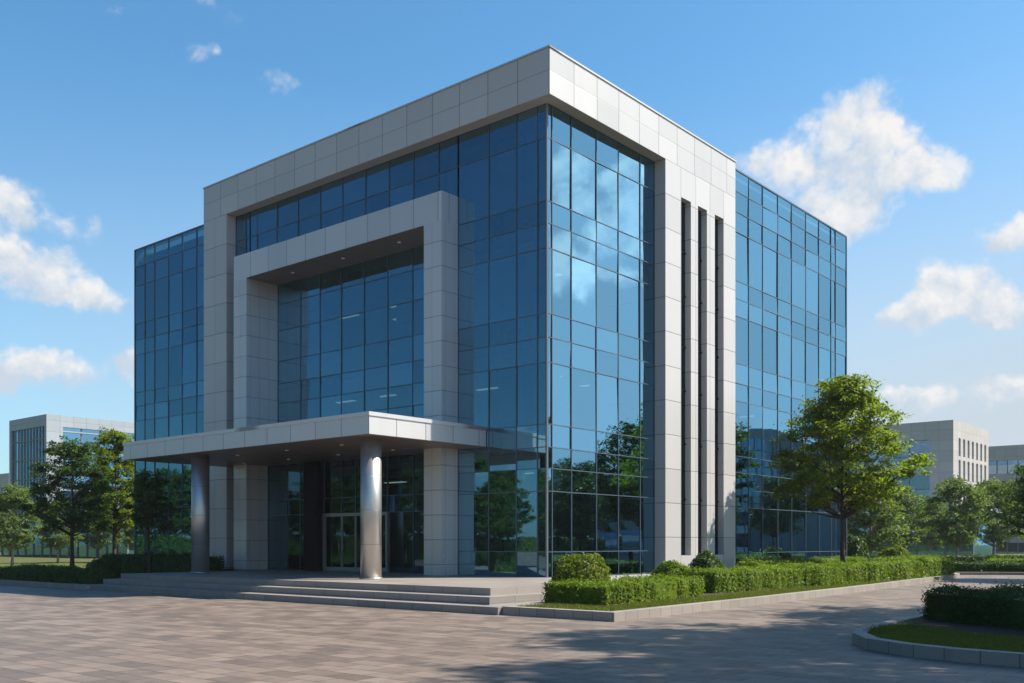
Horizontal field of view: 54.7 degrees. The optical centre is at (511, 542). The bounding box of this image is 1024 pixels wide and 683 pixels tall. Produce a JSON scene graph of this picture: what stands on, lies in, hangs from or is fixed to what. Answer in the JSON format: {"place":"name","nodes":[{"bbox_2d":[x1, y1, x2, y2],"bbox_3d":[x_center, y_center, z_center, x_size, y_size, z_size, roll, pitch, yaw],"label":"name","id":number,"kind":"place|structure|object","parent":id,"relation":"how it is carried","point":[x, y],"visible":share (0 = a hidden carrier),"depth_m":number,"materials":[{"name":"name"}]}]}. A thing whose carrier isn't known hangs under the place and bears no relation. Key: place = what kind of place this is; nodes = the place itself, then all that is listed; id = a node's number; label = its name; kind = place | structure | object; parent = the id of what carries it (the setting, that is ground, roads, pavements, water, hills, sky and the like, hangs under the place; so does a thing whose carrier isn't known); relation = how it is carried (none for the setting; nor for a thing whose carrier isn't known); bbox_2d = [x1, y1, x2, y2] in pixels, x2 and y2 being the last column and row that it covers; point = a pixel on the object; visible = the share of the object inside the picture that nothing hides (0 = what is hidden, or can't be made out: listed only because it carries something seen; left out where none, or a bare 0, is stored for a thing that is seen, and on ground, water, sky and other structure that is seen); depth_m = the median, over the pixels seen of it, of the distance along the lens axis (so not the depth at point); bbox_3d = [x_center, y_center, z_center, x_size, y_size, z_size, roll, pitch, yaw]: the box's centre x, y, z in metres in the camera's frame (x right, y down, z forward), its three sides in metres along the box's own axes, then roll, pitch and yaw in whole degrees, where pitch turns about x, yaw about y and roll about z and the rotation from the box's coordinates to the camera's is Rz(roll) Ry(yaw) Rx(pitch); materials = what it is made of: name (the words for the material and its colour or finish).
{"place":"outdoors","nodes":[
{"label":"outdoors","id":0,"kind":"place"},
{"bbox_2d":[0,564,48,581],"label":"hedge","id":1,"kind":"object","parent":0,"point":[25,573],"visible":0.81,"depth_m":42.63,"materials":[{"name":"green plant"}]},
{"bbox_2d":[37,565,113,583],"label":"hedge","id":2,"kind":"object","parent":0,"point":[78,575],"visible":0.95,"depth_m":39.22,"materials":[{"name":"green plant"}]},
{"bbox_2d":[84,556,120,578],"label":"shrub","id":3,"kind":"object","parent":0,"point":[107,563],"visible":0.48,"depth_m":43.12,"materials":[{"name":"green plant"}]},
{"bbox_2d":[121,468,182,572],"bbox_3d":[-16.642,-0.898,45.333,2.886,5.084,2.410,0,0,2],"label":"broadleaf tree","id":4,"kind":"object","parent":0,"point":[152,509],"visible":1,"depth_m":45.25,"materials":[{"name":"green plant"}]},
{"bbox_2d":[100,551,226,574],"bbox_3d":[-16.662,1.035,46.786,9.394,1.256,1.611,0,0,40],"label":"hedge","id":5,"kind":"object","parent":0,"point":[133,563],"visible":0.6,"depth_m":45.96,"materials":[{"name":"green plant"}]},
{"bbox_2d":[0,575,1023,682],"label":"plaza","id":6,"kind":"structure","parent":0,"point":[54,635],"depth_m":17.48,"materials":[{"name":"stone"}]},
{"bbox_2d":[87,569,611,614],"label":"entrance steps","id":7,"kind":"structure","parent":6,"relation":"on","point":[486,595],"depth_m":30.73,"materials":[{"name":"grey stone"}]},
{"bbox_2d":[123,44,846,579],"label":"office building","id":8,"kind":"structure","parent":6,"relation":"on","point":[541,312],"depth_m":39.77,"materials":[{"name":"glass"}]},
{"bbox_2d":[502,573,959,621],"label":"planter kerb","id":9,"kind":"structure","parent":6,"relation":"on","point":[623,615],"depth_m":25.61,"materials":[{"name":"concrete"}]},
{"bbox_2d":[852,613,1023,667],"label":"island kerb","id":10,"kind":"structure","parent":6,"relation":"on","point":[862,638],"depth_m":15.32,"materials":[{"name":"concrete"}]},
{"bbox_2d":[955,572,1023,574],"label":"kerb","id":11,"kind":"structure","parent":6,"relation":"on","point":[991,573],"depth_m":55.50,"materials":[{"name":"concrete"}]},
{"bbox_2d":[0,552,1023,568],"bbox_3d":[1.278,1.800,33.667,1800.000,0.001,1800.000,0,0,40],"label":"ground","id":12,"kind":"structure","parent":0,"point":[46,561],"depth_m":101.73,"materials":[{"name":"green plant"}]},
{"bbox_2d":[0,473,8,551],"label":"office block","id":13,"kind":"structure","parent":12,"relation":"on","point":[4,478],"depth_m":191.59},
{"bbox_2d":[0,482,50,565],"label":"broadleaf tree","id":14,"kind":"object","parent":12,"relation":"on","point":[16,529],"visible":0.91,"depth_m":73.54,"materials":[{"name":"green plant"}]},
{"bbox_2d":[5,563,78,567],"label":"hedge","id":15,"kind":"object","parent":12,"relation":"on","point":[34,565],"visible":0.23,"depth_m":57.80,"materials":[{"name":"green plant"}]},
{"bbox_2d":[0,580,90,589],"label":"planter kerb","id":16,"kind":"structure","parent":12,"relation":"on","point":[49,584],"depth_m":39.97,"materials":[{"name":"concrete"}]},
{"bbox_2d":[30,499,83,562],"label":"broadleaf tree","id":17,"kind":"object","parent":12,"relation":"on","point":[61,541],"visible":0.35,"depth_m":87.47,"materials":[{"name":"green plant"}]},
{"bbox_2d":[1,516,133,557],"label":"fence","id":18,"kind":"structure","parent":12,"relation":"on","point":[81,551],"depth_m":125.65,"materials":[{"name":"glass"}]},
{"bbox_2d":[2,547,8,555],"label":"window","id":19,"kind":"structure","parent":18,"relation":"in","point":[4,550],"depth_m":136.49,"materials":[{"name":"blue glass"}]},
{"bbox_2d":[18,523,23,555],"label":"window","id":20,"kind":"structure","parent":18,"relation":"in","point":[20,551],"depth_m":133.45,"materials":[{"name":"blue glass"}]},
{"bbox_2d":[26,522,32,556],"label":"window","id":21,"kind":"structure","parent":18,"relation":"in","point":[29,553],"depth_m":131.51,"materials":[{"name":"blue glass"}]},
{"bbox_2d":[34,522,40,556],"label":"window","id":22,"kind":"structure","parent":18,"relation":"in","point":[37,550],"depth_m":130.17,"materials":[{"name":"blue glass"}]},
{"bbox_2d":[42,532,49,556],"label":"window","id":23,"kind":"structure","parent":18,"relation":"in","point":[45,553],"depth_m":128.69,"materials":[{"name":"blue glass"}]},
{"bbox_2d":[51,532,56,556],"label":"window","id":24,"kind":"structure","parent":18,"relation":"in","point":[53,553],"depth_m":127.25,"materials":[{"name":"blue glass"}]},
{"bbox_2d":[60,525,66,556],"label":"window","id":25,"kind":"structure","parent":18,"relation":"in","point":[63,551],"depth_m":125.46,"materials":[{"name":"blue glass"}]},
{"bbox_2d":[69,539,76,556],"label":"window","id":26,"kind":"structure","parent":18,"relation":"in","point":[75,548],"depth_m":123.42,"materials":[{"name":"blue glass"}]},
{"bbox_2d":[78,533,85,557],"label":"window","id":27,"kind":"structure","parent":18,"relation":"in","point":[82,548],"depth_m":122.26,"materials":[{"name":"blue glass"}]},
{"bbox_2d":[88,523,95,557],"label":"window","id":28,"kind":"structure","parent":18,"relation":"in","point":[91,552],"depth_m":120.77,"materials":[{"name":"blue glass"}]},
{"bbox_2d":[97,531,105,557],"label":"window","id":29,"kind":"structure","parent":18,"relation":"in","point":[103,550],"depth_m":119.02,"materials":[{"name":"blue glass"}]},
{"bbox_2d":[107,528,112,554],"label":"window","id":30,"kind":"structure","parent":18,"relation":"in","point":[109,549],"depth_m":117.95,"materials":[{"name":"blue glass"}]},
{"bbox_2d":[118,529,125,554],"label":"window","id":31,"kind":"structure","parent":18,"relation":"in","point":[121,548],"depth_m":116.12,"materials":[{"name":"blue glass"}]},
{"bbox_2d":[129,529,133,553],"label":"window","id":32,"kind":"structure","parent":18,"relation":"in","point":[130,549],"depth_m":115.52,"materials":[{"name":"blue glass"}]},
{"bbox_2d":[10,435,125,565],"bbox_3d":[-25.975,-2.231,57.858,6.250,8.070,5.482,0,0,17],"label":"broadleaf tree","id":33,"kind":"object","parent":12,"relation":"on","point":[80,457],"visible":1,"depth_m":57.38,"materials":[{"name":"green plant"}]},
{"bbox_2d":[9,414,133,516],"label":"office block","id":34,"kind":"structure","parent":12,"relation":"on","point":[29,437],"depth_m":133.94,"materials":[{"name":"grey concrete"}]},
{"bbox_2d":[13,431,14,512],"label":"window","id":35,"kind":"structure","parent":34,"relation":"in","point":[13,431],"depth_m":136.85,"materials":[{"name":"blue glass"}]},
{"bbox_2d":[16,431,17,515],"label":"window","id":36,"kind":"structure","parent":34,"relation":"in","point":[16,431],"depth_m":136.12,"materials":[{"name":"blue glass"}]},
{"bbox_2d":[19,430,20,516],"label":"window","id":37,"kind":"structure","parent":34,"relation":"in","point":[19,430],"depth_m":135.72,"materials":[{"name":"blue glass"}]},
{"bbox_2d":[22,430,23,512],"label":"window","id":38,"kind":"structure","parent":34,"relation":"in","point":[22,430],"depth_m":135.13,"materials":[{"name":"blue glass"}]},
{"bbox_2d":[25,429,26,515],"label":"window","id":39,"kind":"structure","parent":34,"relation":"in","point":[25,429],"depth_m":134.53,"materials":[{"name":"blue glass"}]},
{"bbox_2d":[28,429,29,510],"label":"window","id":40,"kind":"structure","parent":34,"relation":"in","point":[28,429],"depth_m":133.94,"materials":[{"name":"blue glass"}]},
{"bbox_2d":[31,428,32,501],"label":"window","id":41,"kind":"structure","parent":34,"relation":"in","point":[31,428],"depth_m":133.36,"materials":[{"name":"blue glass"}]},
{"bbox_2d":[34,428,35,516],"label":"window","id":42,"kind":"structure","parent":34,"relation":"in","point":[34,428],"depth_m":132.67,"materials":[{"name":"blue glass"}]},
{"bbox_2d":[37,427,38,495],"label":"window","id":43,"kind":"structure","parent":34,"relation":"in","point":[37,427],"depth_m":132.03,"materials":[{"name":"blue glass"}]},
{"bbox_2d":[40,427,41,496],"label":"window","id":44,"kind":"structure","parent":34,"relation":"in","point":[40,427],"depth_m":131.64,"materials":[{"name":"blue glass"}]},
{"bbox_2d":[44,426,44,496],"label":"window","id":45,"kind":"structure","parent":34,"relation":"in","point":[44,426],"depth_m":130.87,"materials":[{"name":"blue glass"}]},
{"bbox_2d":[63,427,80,512],"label":"window","id":46,"kind":"structure","parent":34,"relation":"in","point":[71,436],"depth_m":132.87,"materials":[{"name":"blue glass"}]},
{"bbox_2d":[82,429,99,497],"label":"window","id":47,"kind":"structure","parent":34,"relation":"in","point":[90,438],"depth_m":134.76,"materials":[{"name":"blue glass"}]},
{"bbox_2d":[101,431,117,506],"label":"window","id":48,"kind":"structure","parent":34,"relation":"in","point":[105,446],"depth_m":137.05,"materials":[{"name":"blue glass"}]},
{"bbox_2d":[119,432,133,505],"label":"window","id":49,"kind":"structure","parent":34,"relation":"in","point":[130,434],"depth_m":138.84,"materials":[{"name":"blue glass"}]},
{"bbox_2d":[66,497,123,558],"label":"broadleaf tree","id":50,"kind":"object","parent":12,"relation":"on","point":[96,538],"visible":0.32,"depth_m":91.44,"materials":[{"name":"green plant"}]},
{"bbox_2d":[85,426,133,553],"bbox_3d":[-25.232,-2.783,62.890,4.721,9.185,5.168,0,0,-39],"label":"broadleaf tree","id":51,"kind":"object","parent":12,"relation":"on","point":[118,439],"visible":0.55,"depth_m":62.56,"materials":[{"name":"green plant"}]},
{"bbox_2d":[107,502,133,548],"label":"broadleaf tree","id":52,"kind":"object","parent":12,"relation":"on","point":[128,537],"visible":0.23,"depth_m":89.25,"materials":[{"name":"green plant"}]},
{"bbox_2d":[847,471,913,557],"bbox_3d":[22.539,-1.386,62.026,4.919,6.389,5.326,0,0,19],"label":"broadleaf tree","id":53,"kind":"object","parent":12,"relation":"on","point":[877,525],"visible":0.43,"depth_m":61.12,"materials":[{"name":"green plant"}]},
{"bbox_2d":[876,483,932,547],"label":"broadleaf tree","id":54,"kind":"object","parent":12,"relation":"on","point":[910,501],"visible":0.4,"depth_m":90.96,"materials":[{"name":"green plant"}]},
{"bbox_2d":[847,420,987,506],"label":"office block","id":55,"kind":"structure","parent":12,"relation":"on","point":[956,448],"depth_m":133.09,"materials":[{"name":"grey concrete"}]},
{"bbox_2d":[849,461,867,473],"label":"window","id":56,"kind":"structure","parent":55,"relation":"in","point":[857,461],"depth_m":138.42,"materials":[{"name":"blue glass"}]},
{"bbox_2d":[869,459,887,472],"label":"window","id":57,"kind":"structure","parent":55,"relation":"in","point":[877,461],"depth_m":136.75,"materials":[{"name":"blue glass"}]},
{"bbox_2d":[869,444,887,458],"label":"window","id":58,"kind":"structure","parent":55,"relation":"in","point":[870,456],"depth_m":137.02,"materials":[{"name":"blue glass"}]},
{"bbox_2d":[889,458,908,471],"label":"window","id":59,"kind":"structure","parent":55,"relation":"in","point":[902,459],"depth_m":135.16,"materials":[{"name":"blue glass"}]},
{"bbox_2d":[889,442,908,457],"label":"window","id":60,"kind":"structure","parent":55,"relation":"in","point":[906,452],"depth_m":134.50,"materials":[{"name":"blue glass"}]},
{"bbox_2d":[891,475,908,487],"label":"window","id":61,"kind":"structure","parent":55,"relation":"in","point":[906,481],"depth_m":134.53,"materials":[{"name":"blue glass"}]},
{"bbox_2d":[910,473,929,488],"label":"window","id":62,"kind":"structure","parent":55,"relation":"in","point":[919,481],"depth_m":133.10,"materials":[{"name":"blue glass"}]},
{"bbox_2d":[910,440,929,456],"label":"window","id":63,"kind":"structure","parent":55,"relation":"in","point":[918,448],"depth_m":133.19,"materials":[{"name":"blue glass"}]},
{"bbox_2d":[911,490,929,504],"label":"window","id":64,"kind":"structure","parent":55,"relation":"in","point":[920,492],"depth_m":132.93,"materials":[{"name":"blue glass"}]},
{"bbox_2d":[911,458,929,472],"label":"window","id":65,"kind":"structure","parent":55,"relation":"in","point":[925,468],"depth_m":132.67,"materials":[{"name":"blue glass"}]},
{"bbox_2d":[908,497,958,555],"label":"broadleaf tree","id":66,"kind":"object","parent":12,"relation":"on","point":[927,540],"visible":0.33,"depth_m":103.35,"materials":[{"name":"green plant"}]},
{"bbox_2d":[872,553,1023,562],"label":"hedge","id":67,"kind":"object","parent":12,"relation":"on","point":[968,558],"visible":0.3,"depth_m":75.44,"materials":[{"name":"green plant"}]},
{"bbox_2d":[915,475,994,555],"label":"broadleaf tree","id":68,"kind":"object","parent":12,"relation":"on","point":[954,491],"visible":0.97,"depth_m":79.35,"materials":[{"name":"green plant"}]},
{"bbox_2d":[953,559,1023,571],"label":"hedge","id":69,"kind":"object","parent":12,"relation":"on","point":[1004,565],"visible":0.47,"depth_m":58.01,"materials":[{"name":"green plant"}]},
{"bbox_2d":[961,477,1023,554],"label":"broadleaf tree","id":70,"kind":"object","parent":12,"relation":"on","point":[993,536],"visible":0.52,"depth_m":87.25,"materials":[{"name":"green plant"}]},
{"bbox_2d":[971,463,1023,538],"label":"broadleaf tree","id":71,"kind":"object","parent":12,"relation":"on","point":[1019,497],"visible":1,"depth_m":48.60,"materials":[{"name":"green plant"}]},
{"bbox_2d":[983,557,1023,562],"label":"hedge","id":72,"kind":"object","parent":12,"relation":"on","point":[994,559],"visible":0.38,"depth_m":59.82,"materials":[{"name":"green plant"}]},
{"bbox_2d":[988,444,1023,552],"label":"office block","id":73,"kind":"structure","parent":12,"relation":"on","point":[1003,461],"depth_m":172.91,"materials":[{"name":"grey concrete"}]},
{"bbox_2d":[988,460,1023,473],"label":"window","id":74,"kind":"structure","parent":73,"relation":"in","point":[1001,465],"depth_m":173.55,"materials":[{"name":"blue glass"}]},
{"bbox_2d":[988,481,1023,493],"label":"window","id":75,"kind":"structure","parent":73,"relation":"in","point":[995,481],"depth_m":172.91,"materials":[{"name":"blue glass"}]},
{"bbox_2d":[997,543,1023,552],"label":"window","id":76,"kind":"structure","parent":73,"relation":"in","point":[1012,547],"depth_m":172.62,"materials":[{"name":"glass"}]},
{"bbox_2d":[0,0,1023,473],"label":"sky","id":77,"kind":"structure","parent":0,"point":[897,125],"materials":[{"name":"blue"}]},
{"bbox_2d":[558,579,905,605],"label":"soil","id":78,"kind":"structure","parent":0,"point":[704,594],"depth_m":31.37,"materials":[{"name":"brown soil"}]},
{"bbox_2d":[549,552,611,583],"bbox_3d":[2.046,0.955,29.054,2.208,1.399,2.128,0,0,40],"label":"shrub","id":79,"kind":"object","parent":78,"relation":"on","point":[580,567],"visible":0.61,"depth_m":28.66,"materials":[{"name":"green plant"}]},
{"bbox_2d":[541,578,629,605],"bbox_3d":[1.925,1.253,26.096,2.386,0.739,1.347,0,0,40],"label":"hedge","id":80,"kind":"object","parent":78,"relation":"on","point":[574,591],"visible":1,"depth_m":25.71,"materials":[{"name":"green plant"}]},
{"bbox_2d":[596,572,707,603],"bbox_3d":[4.000,1.212,28.218,1.471,0.829,5.403,0,0,33],"label":"hedge","id":81,"kind":"object","parent":78,"relation":"on","point":[646,588],"visible":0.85,"depth_m":27.84,"materials":[{"name":"green plant"}]},
{"bbox_2d":[650,559,694,576],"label":"shrub","id":82,"kind":"object","parent":78,"relation":"on","point":[670,567],"visible":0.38,"depth_m":32.45,"materials":[{"name":"green plant"}]},
{"bbox_2d":[688,550,724,569],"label":"shrub","id":83,"kind":"object","parent":78,"relation":"on","point":[705,559],"visible":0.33,"depth_m":36.54,"materials":[{"name":"green plant"}]},
{"bbox_2d":[684,563,806,592],"bbox_3d":[8.091,1.161,34.289,1.859,0.938,6.804,0,0,42],"label":"hedge","id":84,"kind":"object","parent":78,"relation":"on","point":[742,578],"visible":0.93,"depth_m":33.14,"materials":[{"name":"green plant"}]},
{"bbox_2d":[736,554,866,566],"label":"hedge","id":85,"kind":"object","parent":78,"relation":"on","point":[753,562],"visible":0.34,"depth_m":43.39,"materials":[{"name":"green plant"}]},
{"bbox_2d":[775,560,870,586],"bbox_3d":[12.119,1.130,38.625,1.805,1.004,5.721,0,0,43],"label":"hedge","id":86,"kind":"object","parent":78,"relation":"on","point":[821,574],"visible":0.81,"depth_m":37.92,"materials":[{"name":"green plant"}]},
{"bbox_2d":[761,372,937,562],"bbox_3d":[14.809,-2.962,44.052,7.235,9.178,6.762,0,0,0],"label":"broadleaf tree","id":87,"kind":"object","parent":78,"relation":"on","point":[842,395],"visible":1,"depth_m":42.99,"materials":[{"name":"green plant"}]},
{"bbox_2d":[842,558,925,581],"bbox_3d":[16.178,1.129,43.198,1.929,1.016,6.592,0,0,42],"label":"hedge","id":88,"kind":"object","parent":78,"relation":"on","point":[890,569],"visible":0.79,"depth_m":42.55,"materials":[{"name":"green plant"}]},
{"bbox_2d":[867,553,954,576],"bbox_3d":[19.500,1.070,48.252,2.961,1.150,5.957,0,0,37],"label":"hedge","id":89,"kind":"object","parent":78,"relation":"on","point":[938,566],"visible":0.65,"depth_m":47.08,"materials":[{"name":"green plant"}]},
{"bbox_2d":[847,507,1001,556],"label":"pavilion","id":90,"kind":"structure","parent":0,"point":[973,549],"depth_m":121.74,"materials":[{"name":"glass"}]},
{"bbox_2d":[865,513,888,555],"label":"window","id":91,"kind":"structure","parent":90,"relation":"in","point":[878,550],"depth_m":126.11,"materials":[{"name":"glass"}]},
{"bbox_2d":[891,513,915,554],"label":"window","id":92,"kind":"structure","parent":90,"relation":"in","point":[912,547],"depth_m":123.36,"materials":[{"name":"blue glass"}]},
{"bbox_2d":[918,516,943,555],"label":"window","id":93,"kind":"structure","parent":90,"relation":"in","point":[922,550],"depth_m":121.81,"materials":[{"name":"blue glass"}]},
{"bbox_2d":[945,517,971,556],"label":"window","id":94,"kind":"structure","parent":90,"relation":"in","point":[951,550],"depth_m":119.72,"materials":[{"name":"blue glass"}]},
{"bbox_2d":[974,517,995,556],"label":"window","id":95,"kind":"structure","parent":90,"relation":"in","point":[984,549],"depth_m":121.75,"materials":[{"name":"blue glass"}]},
{"bbox_2d":[863,618,1023,651],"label":"lawn","id":96,"kind":"structure","parent":0,"point":[913,621],"depth_m":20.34,"materials":[{"name":"green plant"}]},
{"bbox_2d":[909,620,1023,637],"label":"soil","id":97,"kind":"structure","parent":96,"relation":"on","point":[985,629],"depth_m":18.83,"materials":[{"name":"brown soil"}]},
{"bbox_2d":[918,578,1023,628],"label":"hedge","id":98,"kind":"object","parent":97,"relation":"on","point":[1002,606],"visible":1,"depth_m":19.92,"materials":[{"name":"green plant"}]},
{"label":"lawn","id":99,"kind":"structure","parent":0,"visible":0},
{"bbox_2d":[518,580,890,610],"bbox_3d":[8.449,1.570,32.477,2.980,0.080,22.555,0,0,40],"label":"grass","id":100,"kind":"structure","parent":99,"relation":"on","point":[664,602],"depth_m":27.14,"materials":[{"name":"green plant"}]},
{"bbox_2d":[847,533,869,559],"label":"shrub","id":101,"kind":"object","parent":99,"relation":"on","point":[855,544],"visible":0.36,"depth_m":55.54,"materials":[{"name":"green plant"}]},
{"bbox_2d":[875,545,910,557],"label":"shrub","id":102,"kind":"object","parent":99,"relation":"on","point":[894,551],"visible":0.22,"depth_m":50.33,"materials":[{"name":"green plant"}]}
]}

